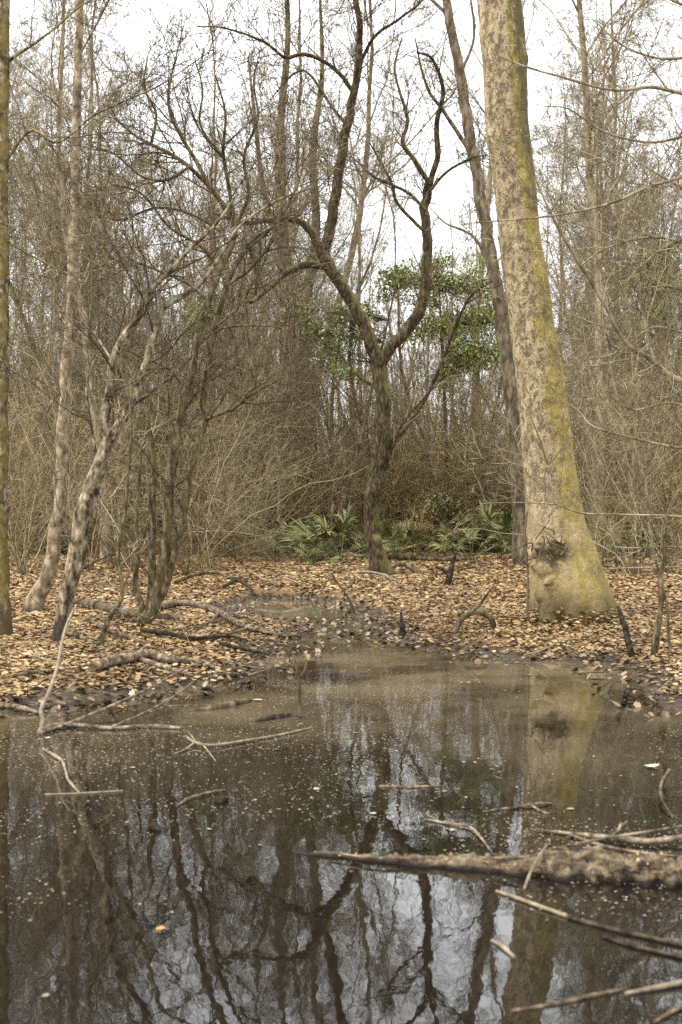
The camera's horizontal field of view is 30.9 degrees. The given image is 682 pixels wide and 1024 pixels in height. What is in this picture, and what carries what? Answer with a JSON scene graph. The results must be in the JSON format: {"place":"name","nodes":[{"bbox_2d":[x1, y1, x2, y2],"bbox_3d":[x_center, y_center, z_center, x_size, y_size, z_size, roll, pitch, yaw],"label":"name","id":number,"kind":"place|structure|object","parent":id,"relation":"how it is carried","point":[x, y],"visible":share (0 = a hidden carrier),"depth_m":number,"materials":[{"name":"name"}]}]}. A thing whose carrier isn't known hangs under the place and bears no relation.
{"place":"outdoors","nodes":[
{"label":"outdoors","id":0,"kind":"place"},
{"bbox_2d":[0,598,681,1023],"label":"water","id":1,"kind":"structure","parent":0,"point":[274,928],"depth_m":5.19,"materials":[{"name":"liquid"}]},
{"bbox_2d":[36,660,203,735],"bbox_3d":[-1.509,1.269,8.598,0.091,0.268,1.919,0,0,26],"label":"drift branch","id":2,"kind":"object","parent":1,"relation":"on","point":[50,729],"visible":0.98,"depth_m":8.48,"materials":[{"name":"brown wood"}]},
{"bbox_2d":[35,680,209,732],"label":"drift branch","id":3,"kind":"object","parent":1,"relation":"on","point":[113,727],"visible":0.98,"depth_m":7.96,"materials":[{"name":"brown wood"}]},
{"bbox_2d":[0,649,681,996],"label":"floating debris","id":4,"kind":"object","parent":1,"relation":"on","point":[47,994],"visible":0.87,"depth_m":6.66,"materials":[{"name":"plant"}]},
{"bbox_2d":[295,844,681,888],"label":"mossy log","id":5,"kind":"object","parent":1,"relation":"in","point":[598,863],"visible":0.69,"depth_m":4.72,"materials":[{"name":"wood"}]},
{"bbox_2d":[331,825,681,859],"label":"drift branch","id":6,"kind":"object","parent":5,"relation":"on","point":[578,843],"visible":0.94,"depth_m":4.91,"materials":[{"name":"brown wood"}]},
{"bbox_2d":[542,821,681,856],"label":"drift branch","id":7,"kind":"object","parent":1,"relation":"on","point":[626,839],"visible":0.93,"depth_m":5.18,"materials":[{"name":"brown wood"}]},
{"bbox_2d":[568,916,681,946],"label":"drift branch","id":8,"kind":"object","parent":1,"relation":"on","point":[631,933],"visible":1,"depth_m":4.08,"materials":[{"name":"brown wood"}]},
{"bbox_2d":[0,549,681,711],"bbox_3d":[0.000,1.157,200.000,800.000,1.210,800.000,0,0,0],"label":"ground","id":9,"kind":"structure","parent":0,"point":[101,695],"depth_m":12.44,"materials":[{"name":"plant"}]},
{"bbox_2d":[7,118,61,504],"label":"bare tree","id":10,"kind":"object","parent":9,"relation":"on","point":[46,127],"visible":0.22,"depth_m":32.79,"materials":[{"name":"brown plant"}]},
{"bbox_2d":[8,0,68,466],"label":"bare tree","id":11,"kind":"object","parent":9,"relation":"on","point":[23,185],"visible":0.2,"depth_m":36.81,"materials":[{"name":"brown plant"}]},
{"bbox_2d":[8,110,69,484],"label":"bare tree","id":12,"kind":"object","parent":9,"relation":"on","point":[19,407],"visible":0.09,"depth_m":37.55,"materials":[{"name":"brown plant"}]},
{"bbox_2d":[7,223,94,546],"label":"bare tree","id":13,"kind":"object","parent":9,"relation":"on","point":[28,334],"visible":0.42,"depth_m":30.98,"materials":[{"name":"brown plant"}]},
{"bbox_2d":[8,23,101,436],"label":"bare tree","id":14,"kind":"object","parent":9,"relation":"on","point":[41,322],"visible":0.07,"depth_m":55.07,"materials":[{"name":"brown plant"}]},
{"bbox_2d":[7,456,106,567],"bbox_3d":[-6.732,0.416,24.723,3.678,2.959,3.477,0,0,0],"label":"bare shrub","id":15,"kind":"object","parent":9,"relation":"on","point":[21,538],"visible":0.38,"depth_m":24.40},
{"bbox_2d":[8,0,125,448],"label":"bare tree","id":16,"kind":"object","parent":9,"relation":"on","point":[46,26],"visible":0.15,"depth_m":43.05,"materials":[{"name":"brown plant"}]},
{"bbox_2d":[7,0,138,611],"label":"slim tree","id":17,"kind":"object","parent":9,"relation":"on","point":[41,588],"visible":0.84,"depth_m":14.76,"materials":[{"name":"brown plant"}]},
{"bbox_2d":[8,26,148,500],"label":"bare tree","id":18,"kind":"object","parent":9,"relation":"on","point":[12,296],"visible":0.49,"depth_m":31.36,"materials":[{"name":"brown plant"}]},
{"bbox_2d":[9,254,153,549],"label":"bare tree","id":19,"kind":"object","parent":9,"relation":"on","point":[117,291],"visible":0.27,"depth_m":32.79,"materials":[{"name":"grey plant"}]},
{"bbox_2d":[10,0,164,387],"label":"bare tree","id":20,"kind":"object","parent":9,"relation":"on","point":[91,70],"visible":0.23,"depth_m":43.84,"materials":[{"name":"grey plant"}]},
{"bbox_2d":[10,165,170,488],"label":"bare tree","id":21,"kind":"object","parent":9,"relation":"on","point":[98,336],"visible":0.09,"depth_m":34.50,"materials":[{"name":"grey plant"}]},
{"bbox_2d":[9,0,172,398],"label":"bare tree","id":22,"kind":"object","parent":9,"relation":"on","point":[67,73],"visible":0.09,"depth_m":50.76,"materials":[{"name":"grey plant"}]},
{"bbox_2d":[8,38,178,503],"bbox_3d":[-7.966,-6.220,34.224,7.311,15.484,4.865,0,0,-24],"label":"bare tree","id":23,"kind":"object","parent":9,"relation":"on","point":[55,204],"visible":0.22,"depth_m":33.89,"materials":[{"name":"grey plant"}]},
{"bbox_2d":[36,67,150,478],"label":"bare tree","id":24,"kind":"object","parent":9,"relation":"on","point":[95,250],"visible":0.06,"depth_m":36.53,"materials":[{"name":"grey plant"}]},
{"bbox_2d":[8,49,190,548],"bbox_3d":[-7.236,-5.505,31.000,6.720,13.966,4.472,0,0,5],"label":"bare tree","id":25,"kind":"object","parent":9,"relation":"on","point":[29,199],"visible":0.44,"depth_m":30.83,"materials":[{"name":"grey plant"}]},
{"bbox_2d":[8,0,193,376],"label":"bare tree","id":26,"kind":"object","parent":9,"relation":"on","point":[68,86],"visible":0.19,"depth_m":45.66,"materials":[{"name":"grey plant"}]},
{"bbox_2d":[10,1,195,509],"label":"bare tree","id":27,"kind":"object","parent":9,"relation":"on","point":[70,118],"visible":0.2,"depth_m":37.50,"materials":[{"name":"grey plant"}]},
{"bbox_2d":[8,0,223,560],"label":"bare tree","id":28,"kind":"object","parent":9,"relation":"on","point":[60,103],"visible":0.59,"depth_m":27.10,"materials":[{"name":"brown plant"}]},
{"bbox_2d":[8,144,235,546],"bbox_3d":[-5.918,-3.959,30.986,5.854,10.759,4.640,0,0,13],"label":"bare tree","id":29,"kind":"object","parent":9,"relation":"on","point":[135,416],"visible":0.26,"depth_m":30.71,"materials":[{"name":"grey plant"}]},
{"bbox_2d":[29,113,223,450],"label":"bare tree","id":30,"kind":"object","parent":9,"relation":"on","point":[118,274],"visible":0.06,"depth_m":36.57,"materials":[{"name":"grey plant"}]},
{"bbox_2d":[73,598,179,620],"bbox_3d":[-2.716,1.154,14.639,0.411,0.138,2.410,0,0,-40],"label":"fallen log","id":31,"kind":"object","parent":9,"relation":"on","point":[107,607],"visible":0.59,"depth_m":14.39,"materials":[{"name":"wood"}]},
{"bbox_2d":[7,235,250,576],"bbox_3d":[-4.735,-1.470,24.098,6.437,7.190,8.735,0,0,0],"label":"bare shrub","id":32,"kind":"object","parent":9,"relation":"on","point":[71,514],"visible":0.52,"depth_m":23.48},
{"bbox_2d":[84,338,178,645],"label":"crooked sapling","id":33,"kind":"object","parent":9,"relation":"on","point":[115,608],"visible":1,"depth_m":11.26,"materials":[{"name":"brown plant"}]},
{"bbox_2d":[0,0,264,634],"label":"edge tree","id":34,"kind":"object","parent":9,"relation":"on","point":[6,627],"visible":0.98,"depth_m":12.04,"materials":[{"name":"brown plant"}]},
{"bbox_2d":[7,277,263,575],"bbox_3d":[-4.831,-1.307,21.834,7.133,5.713,8.285,0,0,17],"label":"bare shrub","id":35,"kind":"object","parent":9,"relation":"on","point":[20,566],"visible":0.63,"depth_m":22.21,"materials":[{"name":"plant"}]},
{"bbox_2d":[89,649,214,677],"bbox_3d":[-1.548,1.259,10.327,0.946,0.171,0.955,0,0,0],"label":"fallen log","id":36,"kind":"object","parent":9,"relation":"on","point":[144,656],"visible":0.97,"depth_m":10.34,"materials":[{"name":"brown wood"}]},
{"bbox_2d":[91,115,231,506],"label":"bare tree","id":37,"kind":"object","parent":9,"relation":"on","point":[150,217],"visible":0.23,"depth_m":35.95,"materials":[{"name":"grey plant"}]},
{"bbox_2d":[105,224,231,538],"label":"bare tree","id":38,"kind":"object","parent":9,"relation":"on","point":[155,431],"visible":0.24,"depth_m":31.78,"materials":[{"name":"grey plant"}]},
{"bbox_2d":[8,305,334,566],"bbox_3d":[-3.709,-1.234,24.951,8.121,6.302,7.060,0,0,20],"label":"bare shrub","id":39,"kind":"object","parent":9,"relation":"on","point":[142,545],"visible":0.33,"depth_m":24.56,"materials":[{"name":"plant"}]},
{"bbox_2d":[93,181,249,455],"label":"bare tree","id":40,"kind":"object","parent":9,"relation":"on","point":[158,253],"visible":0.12,"depth_m":35.52,"materials":[{"name":"grey plant"}]},
{"bbox_2d":[108,488,255,575],"bbox_3d":[-2.974,0.413,22.330,2.236,1.946,3.008,0,0,25],"label":"bare shrub","id":41,"kind":"object","parent":9,"relation":"on","point":[184,569],"visible":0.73,"depth_m":22.38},
{"bbox_2d":[77,22,293,484],"bbox_3d":[-4.739,-6.266,33.962,7.007,15.537,5.228,0,0,17],"label":"bare tree","id":42,"kind":"object","parent":9,"relation":"on","point":[178,186],"visible":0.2,"depth_m":34.18,"materials":[{"name":"grey plant"}]},
{"bbox_2d":[0,94,379,641],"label":"leaning tree","id":43,"kind":"object","parent":9,"relation":"on","point":[80,525],"visible":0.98,"depth_m":11.70,"materials":[{"name":"brown plant"}]},
{"bbox_2d":[146,56,275,441],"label":"bare tree","id":44,"kind":"object","parent":9,"relation":"on","point":[218,172],"visible":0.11,"depth_m":55.47,"materials":[{"name":"grey plant"}]},
{"bbox_2d":[112,0,315,504],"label":"bare tree","id":45,"kind":"object","parent":9,"relation":"on","point":[215,159],"visible":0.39,"depth_m":31.86,"materials":[{"name":"grey plant"}]},
{"bbox_2d":[8,0,424,625],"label":"multi stem tree","id":46,"kind":"object","parent":9,"relation":"on","point":[158,582],"visible":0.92,"depth_m":13.17,"materials":[{"name":"brown plant"}]},
{"bbox_2d":[98,333,368,570],"bbox_3d":[-2.122,-0.925,24.745,5.882,4.986,6.581,0,0,-15],"label":"bare shrub","id":47,"kind":"object","parent":9,"relation":"on","point":[212,514],"visible":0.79,"depth_m":23.97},
{"bbox_2d":[163,177,321,551],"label":"bare tree","id":48,"kind":"object","parent":9,"relation":"on","point":[234,306],"visible":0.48,"depth_m":29.87,"materials":[{"name":"brown plant"}]},
{"bbox_2d":[204,492,300,563],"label":"bare shrub","id":49,"kind":"object","parent":9,"relation":"on","point":[236,560],"visible":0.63,"depth_m":26.53,"materials":[{"name":"plant"}]},
{"bbox_2d":[163,59,359,514],"bbox_3d":[-2.467,-5.979,35.839,6.280,14.963,4.179,0,0,-38],"label":"bare tree","id":50,"kind":"object","parent":9,"relation":"on","point":[282,177],"visible":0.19,"depth_m":36.22,"materials":[{"name":"grey plant"}]},
{"bbox_2d":[112,355,411,560],"bbox_3d":[-1.790,-1.163,28.408,7.161,4.796,7.126,0,0,-42],"label":"bare shrub","id":51,"kind":"object","parent":9,"relation":"on","point":[254,482],"visible":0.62,"depth_m":27.67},
{"bbox_2d":[171,189,373,524],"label":"bare tree","id":52,"kind":"object","parent":9,"relation":"on","point":[265,407],"visible":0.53,"depth_m":31.04,"materials":[{"name":"brown plant"}]},
{"bbox_2d":[160,31,402,550],"bbox_3d":[-1.557,-5.151,29.886,5.693,13.167,4.247,0,0,-13],"label":"bare tree","id":53,"kind":"object","parent":9,"relation":"on","point":[281,374],"visible":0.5,"depth_m":30.29,"materials":[{"name":"brown plant"}]},
{"bbox_2d":[205,0,369,506],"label":"shaggy tree","id":54,"kind":"object","parent":9,"relation":"on","point":[321,54],"visible":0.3,"depth_m":37.88,"materials":[{"name":"brown plant"}]},
{"bbox_2d":[172,0,406,489],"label":"bare tree","id":55,"kind":"object","parent":9,"relation":"on","point":[300,45],"visible":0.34,"depth_m":42.91,"materials":[{"name":"grey plant"}]},
{"bbox_2d":[215,183,416,525],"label":"bare tree","id":56,"kind":"object","parent":9,"relation":"on","point":[332,447],"visible":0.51,"depth_m":30.86,"materials":[{"name":"brown plant"}]},
{"bbox_2d":[249,209,391,495],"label":"bare tree","id":57,"kind":"object","parent":9,"relation":"on","point":[320,389],"visible":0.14,"depth_m":35.61,"materials":[{"name":"grey plant"}]},
{"bbox_2d":[214,88,430,488],"bbox_3d":[-0.555,-5.775,38.017,6.858,14.523,4.563,0,0,4],"label":"bare tree","id":58,"kind":"object","parent":9,"relation":"on","point":[366,214],"visible":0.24,"depth_m":37.83,"materials":[{"name":"grey plant"}]},
{"bbox_2d":[278,498,401,560],"bbox_3d":[0.092,0.375,26.583,2.700,1.393,2.127,0,0,-31],"label":"palmetto","id":59,"kind":"object","parent":9,"relation":"on","point":[339,524],"visible":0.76,"depth_m":26.49,"materials":[{"name":"plant"}]},
{"bbox_2d":[0,584,681,717],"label":"wet leaves","id":60,"kind":"object","parent":9,"relation":"on","point":[658,692],"visible":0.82,"depth_m":11.90,"materials":[{"name":"brown plant"}]},
{"bbox_2d":[0,552,681,695],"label":"fallen twigs","id":61,"kind":"object","parent":9,"relation":"on","point":[134,619],"depth_m":14.01,"materials":[{"name":"wood"}]},
{"bbox_2d":[7,466,680,556],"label":"undergrowth","id":62,"kind":"object","parent":9,"relation":"on","point":[476,547],"visible":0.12,"depth_m":30.91,"materials":[{"name":"plant"}]},
{"bbox_2d":[7,238,681,556],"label":"thicket","id":63,"kind":"object","parent":9,"relation":"on","point":[405,481],"visible":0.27,"depth_m":32.69,"materials":[{"name":"plant"}]},
{"bbox_2d":[9,107,681,486],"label":"woods","id":64,"kind":"object","parent":9,"relation":"on","point":[355,333],"depth_m":86.72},
{"bbox_2d":[279,258,421,553],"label":"evergreen","id":65,"kind":"object","parent":9,"relation":"on","point":[357,335],"visible":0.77,"depth_m":29.96,"materials":[{"name":"green plant"}]},
{"bbox_2d":[161,0,543,575],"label":"forked tree","id":66,"kind":"object","parent":9,"relation":"on","point":[383,444],"visible":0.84,"depth_m":22.35,"materials":[{"name":"brown plant"}]},
{"bbox_2d":[252,63,458,551],"bbox_3d":[0.208,-4.632,30.526,4.843,12.049,5.980,0,0,-9],"label":"bare tree","id":67,"kind":"object","parent":9,"relation":"on","point":[355,393],"visible":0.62,"depth_m":29.61,"materials":[{"name":"grey plant"}]},
{"bbox_2d":[227,0,483,389],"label":"bare tree","id":68,"kind":"object","parent":9,"relation":"on","point":[367,77],"visible":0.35,"depth_m":44.09,"materials":[{"name":"grey plant"}]},
{"bbox_2d":[266,1,446,506],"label":"bare tree","id":69,"kind":"object","parent":9,"relation":"on","point":[377,239],"visible":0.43,"depth_m":32.19,"materials":[{"name":"brown plant"}]},
{"bbox_2d":[312,102,485,513],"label":"bare tree","id":70,"kind":"object","parent":9,"relation":"on","point":[402,378],"visible":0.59,"depth_m":30.49,"materials":[{"name":"brown plant"}]},
{"bbox_2d":[380,517,428,558],"bbox_3d":[1.271,0.562,27.320,1.448,1.020,1.792,0,0,0],"label":"palmetto","id":71,"kind":"object","parent":9,"relation":"on","point":[410,534],"visible":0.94,"depth_m":26.94,"materials":[{"name":"plant"}]},
{"bbox_2d":[361,478,477,556],"bbox_3d":[1.873,0.402,28.675,2.798,2.590,2.672,0,0,0],"label":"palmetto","id":72,"kind":"object","parent":9,"relation":"on","point":[417,550],"visible":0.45,"depth_m":28.67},
{"bbox_2d":[355,245,506,523],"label":"evergreen","id":73,"kind":"object","parent":9,"relation":"on","point":[455,352],"visible":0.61,"depth_m":31.90,"materials":[{"name":"green plant"}]},
{"bbox_2d":[403,479,509,552],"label":"evergreen","id":74,"kind":"object","parent":9,"relation":"on","point":[451,522],"visible":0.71,"depth_m":30.46,"materials":[{"name":"green plant"}]},
{"bbox_2d":[394,0,528,566],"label":"shadow tree","id":75,"kind":"object","parent":9,"relation":"on","point":[504,343],"visible":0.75,"depth_m":25.03,"materials":[{"name":"brown plant"}]},
{"bbox_2d":[426,515,504,559],"bbox_3d":[2.753,0.552,27.232,1.527,1.045,1.725,0,0,35],"label":"palmetto","id":76,"kind":"object","parent":9,"relation":"on","point":[472,534],"visible":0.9,"depth_m":27.16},
{"bbox_2d":[370,0,588,462],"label":"bare tree","id":77,"kind":"object","parent":9,"relation":"on","point":[489,190],"visible":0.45,"depth_m":42.87,"materials":[{"name":"brown plant"}]},
{"bbox_2d":[416,74,543,448],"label":"bare tree","id":78,"kind":"object","parent":9,"relation":"on","point":[462,211],"visible":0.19,"depth_m":52.68,"materials":[{"name":"brown plant"}]},
{"bbox_2d":[450,499,512,558],"bbox_3d":[3.559,0.381,27.992,2.140,1.395,1.675,0,0,27],"label":"palmetto","id":79,"kind":"object","parent":9,"relation":"on","point":[494,525],"visible":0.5,"depth_m":27.82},
{"bbox_2d":[391,216,590,501],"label":"bare tree","id":80,"kind":"object","parent":9,"relation":"on","point":[498,393],"visible":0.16,"depth_m":33.41,"materials":[{"name":"brown plant"}]},
{"bbox_2d":[338,311,681,566],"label":"bare shrub","id":81,"kind":"object","parent":9,"relation":"on","point":[602,549],"visible":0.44,"depth_m":24.59,"materials":[{"name":"plant"}]},
{"bbox_2d":[451,239,569,545],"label":"bare tree","id":82,"kind":"object","parent":9,"relation":"on","point":[496,465],"visible":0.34,"depth_m":31.53,"materials":[{"name":"brown plant"}]},
{"bbox_2d":[392,237,681,574],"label":"bare shrub","id":83,"kind":"object","parent":9,"relation":"on","point":[633,528],"visible":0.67,"depth_m":22.73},
{"bbox_2d":[471,94,605,429],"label":"bare tree","id":84,"kind":"object","parent":9,"relation":"on","point":[553,237],"visible":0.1,"depth_m":63.71,"materials":[{"name":"brown plant"}]},
{"bbox_2d":[443,281,634,506],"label":"bare tree","id":85,"kind":"object","parent":9,"relation":"on","point":[569,393],"visible":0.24,"depth_m":29.25,"materials":[{"name":"brown plant"}]},
{"bbox_2d":[411,0,681,584],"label":"overhanging tree","id":86,"kind":"object","parent":9,"relation":"on","point":[651,358],"visible":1,"depth_m":12.10,"materials":[{"name":"brown plant"}]},
{"bbox_2d":[477,0,618,625],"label":"mossy tree","id":87,"kind":"object","parent":9,"relation":"on","point":[560,550],"visible":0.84,"depth_m":13.66,"materials":[{"name":"beige plant"}]},
{"bbox_2d":[475,24,632,361],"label":"bare tree","id":88,"kind":"object","parent":9,"relation":"on","point":[534,91],"visible":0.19,"depth_m":54.43,"materials":[{"name":"brown plant"}]},
{"bbox_2d":[435,288,681,572],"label":"bare shrub","id":89,"kind":"object","parent":9,"relation":"on","point":[658,538],"visible":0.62,"depth_m":22.47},
{"bbox_2d":[484,153,681,431],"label":"bare tree","id":90,"kind":"object","parent":9,"relation":"on","point":[654,222],"visible":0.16,"depth_m":36.77,"materials":[{"name":"brown plant"}]},
{"bbox_2d":[523,0,681,554],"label":"bare tree","id":91,"kind":"object","parent":9,"relation":"on","point":[588,144],"visible":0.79,"depth_m":29.60,"materials":[{"name":"brown plant"}]},
{"bbox_2d":[523,0,681,384],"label":"bare tree","id":92,"kind":"object","parent":9,"relation":"on","point":[575,141],"visible":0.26,"depth_m":48.27,"materials":[{"name":"brown plant"}]},
{"bbox_2d":[528,2,676,304],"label":"bare tree","id":93,"kind":"object","parent":9,"relation":"on","point":[571,132],"visible":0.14,"depth_m":67.59,"materials":[{"name":"brown plant"}]},
{"bbox_2d":[530,0,681,451],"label":"bare tree","id":94,"kind":"object","parent":9,"relation":"on","point":[598,7],"visible":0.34,"depth_m":43.72,"materials":[{"name":"brown plant"}]},
{"bbox_2d":[532,0,681,445],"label":"bare tree","id":95,"kind":"object","parent":9,"relation":"on","point":[577,103],"visible":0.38,"depth_m":34.96,"materials":[{"name":"brown plant"}]},
{"bbox_2d":[533,0,681,523],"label":"bare tree","id":96,"kind":"object","parent":9,"relation":"on","point":[605,220],"visible":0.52,"depth_m":31.35,"materials":[{"name":"brown plant"}]},
{"bbox_2d":[539,144,681,551],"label":"bare tree","id":97,"kind":"object","parent":9,"relation":"on","point":[640,394],"visible":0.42,"depth_m":32.11,"materials":[{"name":"brown plant"}]},
{"bbox_2d":[540,0,681,362],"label":"bare tree","id":98,"kind":"object","parent":9,"relation":"on","point":[618,166],"visible":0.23,"depth_m":39.30,"materials":[{"name":"brown plant"}]},
{"bbox_2d":[550,14,681,553],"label":"bare tree","id":99,"kind":"object","parent":9,"relation":"on","point":[649,213],"visible":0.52,"depth_m":32.04,"materials":[{"name":"brown plant"}]},
{"bbox_2d":[554,4,681,440],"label":"bare tree","id":100,"kind":"object","parent":9,"relation":"on","point":[667,97],"visible":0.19,"depth_m":38.61,"materials":[{"name":"brown plant"}]},
{"bbox_2d":[556,182,681,482],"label":"bare tree","id":101,"kind":"object","parent":9,"relation":"on","point":[677,223],"visible":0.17,"depth_m":35.14,"materials":[{"name":"brown plant"}]},
{"bbox_2d":[564,97,681,545],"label":"bare tree","id":102,"kind":"object","parent":9,"relation":"on","point":[659,267],"visible":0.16,"depth_m":35.29,"materials":[{"name":"brown plant"}]},
{"bbox_2d":[565,279,681,560],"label":"bent sapling","id":103,"kind":"object","parent":9,"relation":"on","point":[616,397],"visible":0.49,"depth_m":26.98,"materials":[{"name":"brown wood"}]},
{"bbox_2d":[603,235,681,524],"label":"evergreen","id":104,"kind":"object","parent":9,"relation":"on","point":[651,294],"visible":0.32,"depth_m":32.95,"materials":[{"name":"plant"}]},
{"bbox_2d":[626,274,681,507],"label":"bare tree","id":105,"kind":"object","parent":9,"relation":"on","point":[678,450],"visible":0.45,"depth_m":29.93,"materials":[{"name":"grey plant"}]},
{"bbox_2d":[646,527,681,655],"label":"snag sapling","id":106,"kind":"object","parent":9,"relation":"on","point":[662,596],"visible":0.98,"depth_m":11.28,"materials":[{"name":"brown plant"}]},
{"bbox_2d":[8,0,681,463],"label":"sky","id":107,"kind":"structure","parent":0,"point":[467,32],"materials":[{"name":"white"}]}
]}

